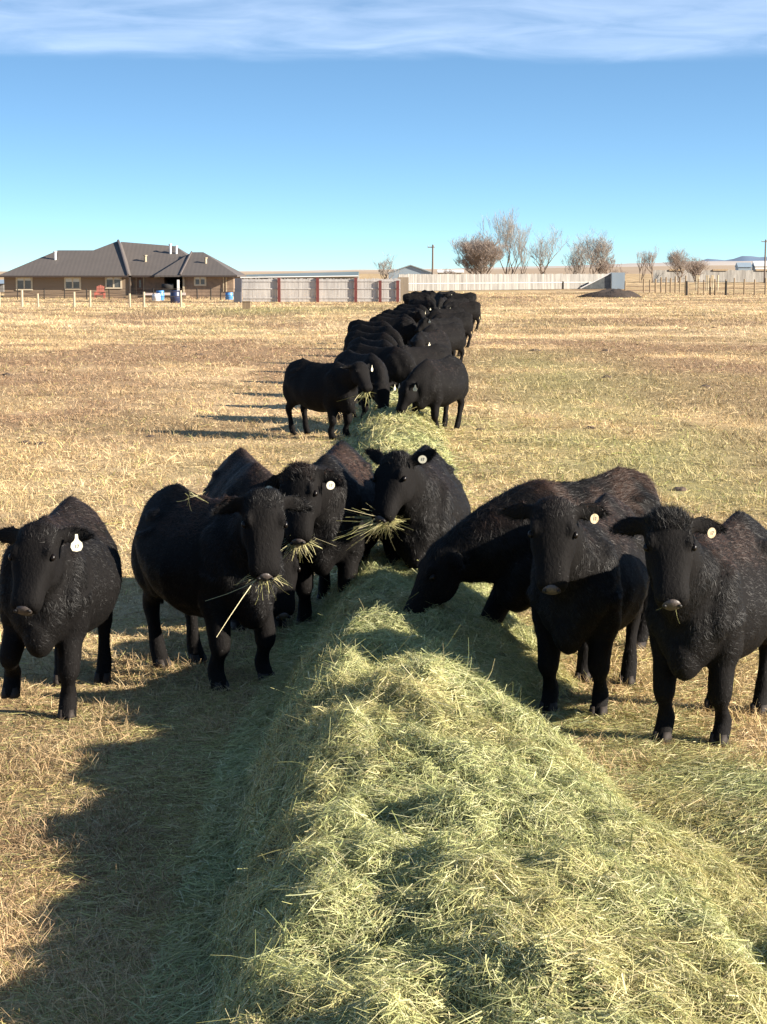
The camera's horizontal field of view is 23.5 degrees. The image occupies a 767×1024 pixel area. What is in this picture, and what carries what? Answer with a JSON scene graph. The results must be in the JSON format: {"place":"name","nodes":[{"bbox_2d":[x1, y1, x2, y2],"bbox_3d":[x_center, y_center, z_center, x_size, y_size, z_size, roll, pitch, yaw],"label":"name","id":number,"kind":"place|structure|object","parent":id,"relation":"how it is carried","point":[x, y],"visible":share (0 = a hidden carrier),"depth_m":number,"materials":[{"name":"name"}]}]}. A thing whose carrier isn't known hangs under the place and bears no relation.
{"place":"outdoors","nodes":[
{"label":"outdoors","id":0,"kind":"place"},
{"bbox_2d":[240,272,358,287],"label":"barn","id":1,"kind":"structure","parent":0,"point":[338,275],"depth_m":297.72,"materials":[{"name":"white paint"}]},
{"bbox_2d":[0,265,751,273],"bbox_3d":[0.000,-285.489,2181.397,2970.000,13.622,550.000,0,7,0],"label":"hills","id":2,"kind":"structure","parent":0,"point":[632,270],"depth_m":2010.21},
{"bbox_2d":[0,261,752,271],"bbox_3d":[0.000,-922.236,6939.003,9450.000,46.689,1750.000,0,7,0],"label":"hills","id":3,"kind":"structure","parent":0,"point":[708,263],"depth_m":6568.67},
{"bbox_2d":[0,274,766,1023],"bbox_3d":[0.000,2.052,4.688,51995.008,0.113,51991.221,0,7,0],"label":"ground","id":4,"kind":"structure","parent":0,"point":[640,288],"depth_m":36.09,"materials":[{"name":"brown plant"}]},
{"bbox_2d":[0,280,3,291],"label":"shed","id":5,"kind":"structure","parent":4,"relation":"on","point":[1,285],"depth_m":238.28,"materials":[{"name":"white metal"}]},
{"bbox_2d":[16,440,31,443],"bbox_3d":[-5.538,-1.082,28.561,0.226,0.050,0.278,-6,10,-40],"label":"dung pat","id":6,"kind":"object","parent":4,"relation":"on","point":[24,441],"visible":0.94,"depth_m":28.52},
{"bbox_2d":[33,442,47,444],"bbox_3d":[-5.283,-1.064,28.463,0.219,0.040,0.213,0,7,0],"label":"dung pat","id":7,"kind":"object","parent":4,"relation":"on","point":[40,443],"visible":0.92,"depth_m":28.40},
{"bbox_2d":[0,495,122,720],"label":"cow","id":8,"kind":"object","parent":4,"relation":"on","point":[61,576],"visible":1,"depth_m":10.89},
{"bbox_2d":[0,290,181,306],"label":"wire fence","id":9,"kind":"object","parent":4,"relation":"on","point":[89,296],"visible":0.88,"depth_m":137.07,"materials":[{"name":"brown wood"}]},
{"bbox_2d":[94,285,104,297],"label":"lawn chair","id":10,"kind":"object","parent":4,"relation":"on","point":[101,288],"visible":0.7,"depth_m":181.83,"materials":[{"name":"red plastic"}]},
{"bbox_2d":[0,289,234,299],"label":"wire fence","id":11,"kind":"object","parent":4,"relation":"on","point":[197,295],"visible":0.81,"depth_m":170.83,"materials":[{"name":"black metal"}]},
{"bbox_2d":[0,239,245,297],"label":"house","id":12,"kind":"structure","parent":4,"relation":"on","point":[120,268],"depth_m":185.33,"materials":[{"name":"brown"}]},
{"bbox_2d":[16,277,32,289],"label":"window","id":13,"kind":"structure","parent":12,"relation":"in","point":[22,283],"depth_m":184.56,"materials":[{"name":"beige"}]},
{"bbox_2d":[64,277,80,289],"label":"window","id":14,"kind":"structure","parent":12,"relation":"in","point":[70,283],"depth_m":184.56,"materials":[{"name":"beige"}]},
{"bbox_2d":[105,277,121,288],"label":"window","id":15,"kind":"structure","parent":12,"relation":"in","point":[110,282],"depth_m":184.56,"materials":[{"name":"beige glass"}]},
{"bbox_2d":[136,277,142,294],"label":"door","id":16,"kind":"structure","parent":12,"relation":"in","point":[139,279],"depth_m":186.74,"materials":[{"name":"brown paint"}]},
{"bbox_2d":[161,284,172,292],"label":"grill","id":17,"kind":"object","parent":12,"relation":"on","point":[166,288],"visible":0.83,"depth_m":182.39,"materials":[{"name":"black metal"}]},
{"bbox_2d":[194,277,205,285],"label":"window","id":18,"kind":"structure","parent":12,"relation":"in","point":[198,281],"depth_m":185.15,"materials":[{"name":"beige"}]},
{"bbox_2d":[223,277,226,291],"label":"narrow window","id":19,"kind":"structure","parent":12,"relation":"in","point":[223,277],"depth_m":185.15,"materials":[{"name":"beige glass"}]},
{"bbox_2d":[152,294,159,300],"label":"barrel","id":20,"kind":"object","parent":4,"relation":"on","point":[155,297],"visible":0.93,"depth_m":164.34,"materials":[{"name":"white paint"}]},
{"bbox_2d":[156,290,163,300],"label":"barrel","id":21,"kind":"object","parent":4,"relation":"on","point":[162,298],"visible":0.65,"depth_m":167.81,"materials":[{"name":"blue plastic"}]},
{"bbox_2d":[170,290,179,302],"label":"barrel","id":22,"kind":"object","parent":4,"relation":"on","point":[174,293],"visible":0.84,"depth_m":154.67,"materials":[{"name":"blue plastic"}]},
{"bbox_2d":[130,482,315,691],"bbox_3d":[-1.059,0.444,11.977,0.788,1.379,1.697,-6,9,-37],"label":"cow","id":23,"kind":"object","parent":4,"relation":"on","point":[187,561],"visible":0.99,"depth_m":11.68},
{"bbox_2d":[177,492,204,508],"bbox_3d":[-1.211,-0.051,11.950,0.199,0.164,0.318,-6,10,-40],"label":"hay wisp","id":24,"kind":"object","parent":23,"relation":"on","point":[194,496],"visible":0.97,"depth_m":11.95,"materials":[{"name":"beige plant"}]},
{"bbox_2d":[206,579,256,635],"bbox_3d":[-0.908,0.549,11.059,0.372,0.306,0.521,0,7,0],"label":"hay wisp","id":25,"kind":"object","parent":23,"relation":"hanging from","point":[240,600],"visible":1,"depth_m":11.23,"materials":[{"name":"beige plant"}]},
{"bbox_2d":[235,575,291,601],"bbox_3d":[-0.720,0.454,11.297,0.374,0.219,0.251,3,8,19],"label":"hay wisp","id":26,"kind":"object","parent":23,"relation":"hanging from","point":[263,583],"visible":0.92,"depth_m":11.27,"materials":[{"name":"yellow plant"}]},
{"bbox_2d":[225,292,232,299],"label":"barrel","id":27,"kind":"object","parent":4,"relation":"on","point":[228,297],"visible":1,"depth_m":171.42,"materials":[{"name":"blue plastic"}]},
{"bbox_2d":[234,278,241,302],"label":"upright panel","id":28,"kind":"object","parent":4,"relation":"on","point":[238,292],"visible":0.96,"depth_m":156.95,"materials":[{"name":"grey metal"}]},
{"bbox_2d":[242,301,250,308],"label":"salt block","id":29,"kind":"object","parent":4,"relation":"on","point":[246,304],"depth_m":129.64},
{"bbox_2d":[203,446,322,631],"bbox_3d":[-0.977,0.203,13.984,0.828,1.334,1.929,-2,8,-12],"label":"cow","id":30,"kind":"object","parent":4,"relation":"on","point":[239,471],"visible":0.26,"depth_m":13.51},
{"bbox_2d":[261,439,380,625],"bbox_3d":[-0.411,0.175,14.032,0.845,1.386,2.083,1,7,6],"label":"cow","id":31,"kind":"object","parent":4,"relation":"on","point":[333,482],"visible":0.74,"depth_m":13.50},
{"bbox_2d":[282,538,334,560],"bbox_3d":[-0.582,0.270,13.097,0.339,0.248,0.369,7,10,44],"label":"hay wisp","id":32,"kind":"object","parent":31,"relation":"attached to","point":[300,548],"visible":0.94,"depth_m":13.12,"materials":[{"name":"yellow plant"}]},
{"bbox_2d":[242,278,400,301],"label":"board fence","id":33,"kind":"object","parent":4,"relation":"on","point":[343,287],"visible":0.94,"depth_m":159.30,"materials":[{"name":"white paint"}]},
{"bbox_2d":[283,358,372,439],"bbox_3d":[-0.863,-1.801,29.438,0.773,1.308,2.096,-7,10,-42],"label":"cow","id":34,"kind":"object","parent":4,"relation":"on","point":[318,386],"visible":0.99,"depth_m":29.19},
{"bbox_2d":[340,392,372,404],"bbox_3d":[-0.406,-1.757,28.564,0.614,0.314,0.336,-1,7,-6],"label":"hay wisp","id":35,"kind":"object","parent":34,"relation":"attached to","point":[366,394],"visible":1,"depth_m":28.67,"materials":[{"name":"plant"}]},
{"bbox_2d":[334,349,396,418],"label":"cow","id":36,"kind":"object","parent":4,"relation":"on","point":[381,385],"visible":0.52,"depth_m":31.89},
{"bbox_2d":[347,337,392,347],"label":"cow","id":37,"kind":"object","parent":4,"relation":"on","point":[377,343],"visible":0.17,"depth_m":38.73},
{"bbox_2d":[347,319,392,333],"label":"cow","id":38,"kind":"object","parent":4,"relation":"on","point":[367,323],"visible":0.17,"depth_m":52.25},
{"bbox_2d":[343,330,398,350],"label":"cow","id":39,"kind":"object","parent":4,"relation":"on","point":[350,336],"visible":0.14,"depth_m":43.22},
{"bbox_2d":[350,324,407,346],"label":"cow","id":40,"kind":"object","parent":4,"relation":"on","point":[393,333],"visible":0.21,"depth_m":47.49},
{"bbox_2d":[347,343,415,405],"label":"cow","id":41,"kind":"object","parent":4,"relation":"on","point":[399,363],"visible":0.31,"depth_m":34.93},
{"bbox_2d":[0,414,766,1023],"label":"loose hay","id":42,"kind":"object","parent":4,"relation":"on","point":[568,676],"visible":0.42,"depth_m":9.42},
{"bbox_2d":[373,253,399,278],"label":"bare tree","id":43,"kind":"object","parent":4,"relation":"on","point":[383,267],"visible":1,"depth_m":317.36,"materials":[{"name":"brown plant"}]},
{"bbox_2d":[369,315,416,344],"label":"cow","id":44,"kind":"object","parent":4,"relation":"on","point":[405,327],"visible":0.39,"depth_m":56.31},
{"bbox_2d":[376,313,416,326],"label":"cow","id":45,"kind":"object","parent":4,"relation":"on","point":[394,316],"visible":0.12,"depth_m":61.53},
{"bbox_2d":[398,277,408,299],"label":"fence pillar","id":46,"kind":"structure","parent":4,"relation":"on","point":[404,285],"depth_m":168.46,"materials":[{"name":"beige concrete"}]},
{"bbox_2d":[382,308,425,325],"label":"cow","id":47,"kind":"object","parent":4,"relation":"on","point":[417,315],"visible":0.3,"depth_m":66.12},
{"bbox_2d":[393,306,419,322],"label":"cow","id":48,"kind":"object","parent":4,"relation":"on","point":[399,308],"visible":0.1,"depth_m":72.55},
{"bbox_2d":[388,265,431,278],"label":"metal shed","id":49,"kind":"structure","parent":4,"relation":"on","point":[408,269],"depth_m":342.11,"materials":[{"name":"grey metal"}]},
{"bbox_2d":[397,303,429,317],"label":"cow","id":50,"kind":"object","parent":4,"relation":"on","point":[420,307],"visible":0.17,"depth_m":79.25},
{"bbox_2d":[364,444,470,569],"bbox_3d":[0.278,0.115,14.296,0.805,1.439,1.989,1,7,5],"label":"cow","id":51,"kind":"object","parent":4,"relation":"on","point":[421,490],"visible":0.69,"depth_m":13.70},
{"bbox_2d":[332,508,409,549],"bbox_3d":[-0.092,0.108,13.390,0.620,0.363,0.380,0,7,0],"label":"hay wisp","id":52,"kind":"object","parent":51,"relation":"attached to","point":[395,521],"visible":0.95,"depth_m":13.39,"materials":[{"name":"yellow plant"}]},
{"bbox_2d":[402,293,435,304],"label":"cow","id":53,"kind":"object","parent":4,"relation":"on","point":[407,297],"visible":0.28,"depth_m":105.11},
{"bbox_2d":[408,299,438,311],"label":"cow","id":54,"kind":"object","parent":4,"relation":"on","point":[429,305],"visible":0.3,"depth_m":91.07},
{"bbox_2d":[411,291,435,296],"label":"cow","id":55,"kind":"object","parent":4,"relation":"on","point":[432,294],"visible":0.09,"depth_m":117.05},
{"bbox_2d":[397,343,451,390],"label":"cow","id":56,"kind":"object","parent":4,"relation":"on","point":[435,351],"visible":0.23,"depth_m":36.01},
{"bbox_2d":[406,329,451,352],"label":"cow","id":57,"kind":"object","parent":4,"relation":"on","point":[422,338],"visible":0.45,"depth_m":43.00},
{"bbox_2d":[428,245,434,273],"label":"utility pole","id":58,"kind":"object","parent":4,"relation":"on","point":[432,247],"visible":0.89,"depth_m":326.84,"materials":[{"name":"brown wood"}]},
{"bbox_2d":[396,355,468,428],"bbox_3d":[0.851,-1.950,30.600,0.799,1.285,1.861,4,8,28],"label":"cow","id":59,"kind":"object","parent":4,"relation":"on","point":[434,385],"visible":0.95,"depth_m":30.19},
{"bbox_2d":[415,316,462,355],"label":"cow","id":60,"kind":"object","parent":4,"relation":"on","point":[424,323],"visible":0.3,"depth_m":56.22},
{"bbox_2d":[112,387,766,1023],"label":"hay windrow","id":61,"kind":"object","parent":4,"relation":"on","point":[436,819],"visible":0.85,"depth_m":7.30,"materials":[{"name":"plant"}]},
{"bbox_2d":[436,296,446,307],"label":"cow","id":62,"kind":"object","parent":4,"relation":"on","point":[439,302],"visible":0.27,"depth_m":98.64},
{"bbox_2d":[434,293,450,300],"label":"cow","id":63,"kind":"object","parent":4,"relation":"on","point":[437,296],"visible":0.19,"depth_m":110.97},
{"bbox_2d":[422,307,464,330],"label":"cow","id":64,"kind":"object","parent":4,"relation":"on","point":[434,312],"visible":0.23,"depth_m":71.38},
{"bbox_2d":[423,322,465,361],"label":"cow","id":65,"kind":"object","parent":4,"relation":"on","point":[454,332],"visible":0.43,"depth_m":50.27},
{"bbox_2d":[436,290,455,293],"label":"cow","id":66,"kind":"object","parent":4,"relation":"on","point":[449,292],"visible":0.15,"depth_m":118.16},
{"bbox_2d":[442,269,455,273],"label":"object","id":67,"kind":"object","parent":4,"relation":"on","point":[448,272],"visible":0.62,"depth_m":495.71,"materials":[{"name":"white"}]},
{"bbox_2d":[437,270,463,273],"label":"shed","id":68,"kind":"structure","parent":4,"relation":"on","point":[455,271],"depth_m":695.23,"materials":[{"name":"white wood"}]},
{"bbox_2d":[432,311,472,347],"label":"cow","id":69,"kind":"object","parent":4,"relation":"on","point":[466,318],"visible":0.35,"depth_m":63.64},
{"bbox_2d":[442,298,468,306],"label":"cow","id":70,"kind":"object","parent":4,"relation":"on","point":[448,301],"visible":0.2,"depth_m":95.17},
{"bbox_2d":[446,294,474,301],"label":"cow","id":71,"kind":"object","parent":4,"relation":"on","point":[470,297],"visible":0.17,"depth_m":103.19},
{"bbox_2d":[441,301,480,331],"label":"cow","id":72,"kind":"object","parent":4,"relation":"on","point":[473,308],"visible":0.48,"depth_m":81.39},
{"bbox_2d":[451,292,476,300],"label":"cow","id":73,"kind":"object","parent":4,"relation":"on","point":[469,293],"visible":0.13,"depth_m":111.19},
{"bbox_2d":[448,228,509,273],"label":"bare tree","id":74,"kind":"object","parent":4,"relation":"on","point":[480,255],"visible":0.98,"depth_m":292.32,"materials":[{"name":"brown plant"}]},
{"bbox_2d":[399,274,606,290],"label":"board fence","id":75,"kind":"object","parent":4,"relation":"on","point":[430,282],"visible":0.84,"depth_m":260.79,"materials":[{"name":"white wood"}]},
{"bbox_2d":[476,205,531,273],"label":"bare tree","id":76,"kind":"object","parent":4,"relation":"on","point":[519,232],"visible":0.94,"depth_m":295.84,"materials":[{"name":"brown plant"}]},
{"bbox_2d":[514,238,531,273],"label":"bare tree","id":77,"kind":"object","parent":4,"relation":"on","point":[523,265],"visible":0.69,"depth_m":302.25,"materials":[{"name":"brown plant"}]},
{"bbox_2d":[403,464,662,650],"bbox_3d":[1.131,0.393,12.507,2.180,1.372,0.865,-5,9,-35],"label":"cow","id":78,"kind":"object","parent":4,"relation":"on","point":[482,543],"visible":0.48,"depth_m":12.03},
{"bbox_2d":[522,225,567,273],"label":"bare tree","id":79,"kind":"object","parent":4,"relation":"on","point":[546,246],"visible":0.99,"depth_m":296.47,"materials":[{"name":"brown plant"}]},
{"bbox_2d":[495,492,649,717],"bbox_3d":[1.207,0.517,11.282,0.737,1.420,1.889,3,8,19],"label":"cow","id":80,"kind":"object","parent":4,"relation":"on","point":[587,589],"visible":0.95,"depth_m":10.85},
{"bbox_2d":[560,238,587,273],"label":"bare tree","id":81,"kind":"object","parent":4,"relation":"on","point":[577,266],"visible":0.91,"depth_m":300.80,"materials":[{"name":"brown plant"}]},
{"bbox_2d":[574,230,613,273],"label":"bare tree","id":82,"kind":"object","parent":4,"relation":"on","point":[600,247],"visible":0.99,"depth_m":296.13,"materials":[{"name":"brown plant"}]},
{"bbox_2d":[580,273,624,288],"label":"loading chute","id":83,"kind":"object","parent":4,"relation":"on","point":[612,281],"visible":0.93,"depth_m":275.78,"materials":[{"name":"metal"}]},
{"bbox_2d":[591,250,618,273],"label":"bare tree","id":84,"kind":"object","parent":4,"relation":"on","point":[605,265],"visible":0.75,"depth_m":307.27,"materials":[{"name":"brown plant"}]},
{"bbox_2d":[577,289,641,297],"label":"dirt mound","id":85,"kind":"object","parent":4,"relation":"on","point":[613,293],"visible":0.99,"depth_m":186.16,"materials":[{"name":"soil"}]},
{"bbox_2d":[613,262,627,274],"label":"bare tree","id":86,"kind":"object","parent":4,"relation":"on","point":[621,271],"visible":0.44,"depth_m":317.10,"materials":[{"name":"brown plant"}]},
{"bbox_2d":[635,250,648,282],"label":"bare tree","id":87,"kind":"object","parent":4,"relation":"on","point":[643,261],"visible":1,"depth_m":416.36,"materials":[{"name":"brown plant"}]},
{"bbox_2d":[642,245,658,282],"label":"bare tree","id":88,"kind":"object","parent":4,"relation":"on","point":[650,255],"visible":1,"depth_m":416.79,"materials":[{"name":"brown plant"}]},
{"bbox_2d":[624,276,685,292],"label":"pen fence","id":89,"kind":"object","parent":4,"relation":"on","point":[661,279],"visible":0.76,"depth_m":230.21,"materials":[{"name":"brown wood"}]},
{"bbox_2d":[671,487,685,490],"bbox_3d":[3.607,-0.288,22.465,0.194,0.042,0.204,7,10,43],"label":"dung pat","id":90,"kind":"object","parent":4,"relation":"on","point":[680,488],"visible":0.99,"depth_m":22.41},
{"bbox_2d":[663,246,699,282],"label":"bare tree","id":91,"kind":"object","parent":4,"relation":"on","point":[675,261],"visible":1,"depth_m":425.18,"materials":[{"name":"brown plant"}]},
{"bbox_2d":[606,501,766,746],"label":"cow","id":92,"kind":"object","parent":4,"relation":"on","point":[707,585],"visible":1,"depth_m":10.18},
{"bbox_2d":[682,254,709,282],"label":"bare tree","id":93,"kind":"object","parent":4,"relation":"on","point":[698,268],"visible":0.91,"depth_m":430.37,"materials":[{"name":"brown plant"}]},
{"bbox_2d":[686,281,726,294],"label":"gate","id":94,"kind":"structure","parent":4,"relation":"on","point":[725,287],"depth_m":202.94,"materials":[{"name":"black metal"}]},
{"bbox_2d":[695,275,718,290],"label":"pen fence","id":95,"kind":"object","parent":4,"relation":"on","point":[707,283],"visible":0.56,"depth_m":257.93,"materials":[{"name":"brown wood"}]},
{"bbox_2d":[653,269,766,281],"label":"board fence","id":96,"kind":"object","parent":4,"relation":"on","point":[742,275],"visible":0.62,"depth_m":442.07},
{"bbox_2d":[685,278,766,294],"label":"pen fence","id":97,"kind":"object","parent":4,"relation":"on","point":[733,288],"visible":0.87,"depth_m":203.45,"materials":[{"name":"brown metal"}]},
{"bbox_2d":[735,263,751,269],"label":"shed","id":98,"kind":"structure","parent":4,"relation":"on","point":[743,266],"depth_m":893.18,"materials":[{"name":"grey metal"}]},
{"bbox_2d":[752,261,766,269],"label":"shed","id":99,"kind":"structure","parent":4,"relation":"on","point":[757,264],"depth_m":893.95,"materials":[{"name":"white paint"}]},
{"bbox_2d":[761,240,766,281],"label":"utility pole","id":100,"kind":"object","parent":4,"relation":"on","point":[765,241],"visible":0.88,"depth_m":416.10,"materials":[{"name":"brown wood"}]},
{"bbox_2d":[0,0,766,270],"label":"sky","id":101,"kind":"structure","parent":0,"point":[247,135],"materials":[{"name":"blue"}]},
{"bbox_2d":[701,256,766,260],"bbox_3d":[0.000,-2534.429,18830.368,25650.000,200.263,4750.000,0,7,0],"label":"hills","id":102,"kind":"structure","parent":0,"point":[746,258],"depth_m":18082.01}
]}

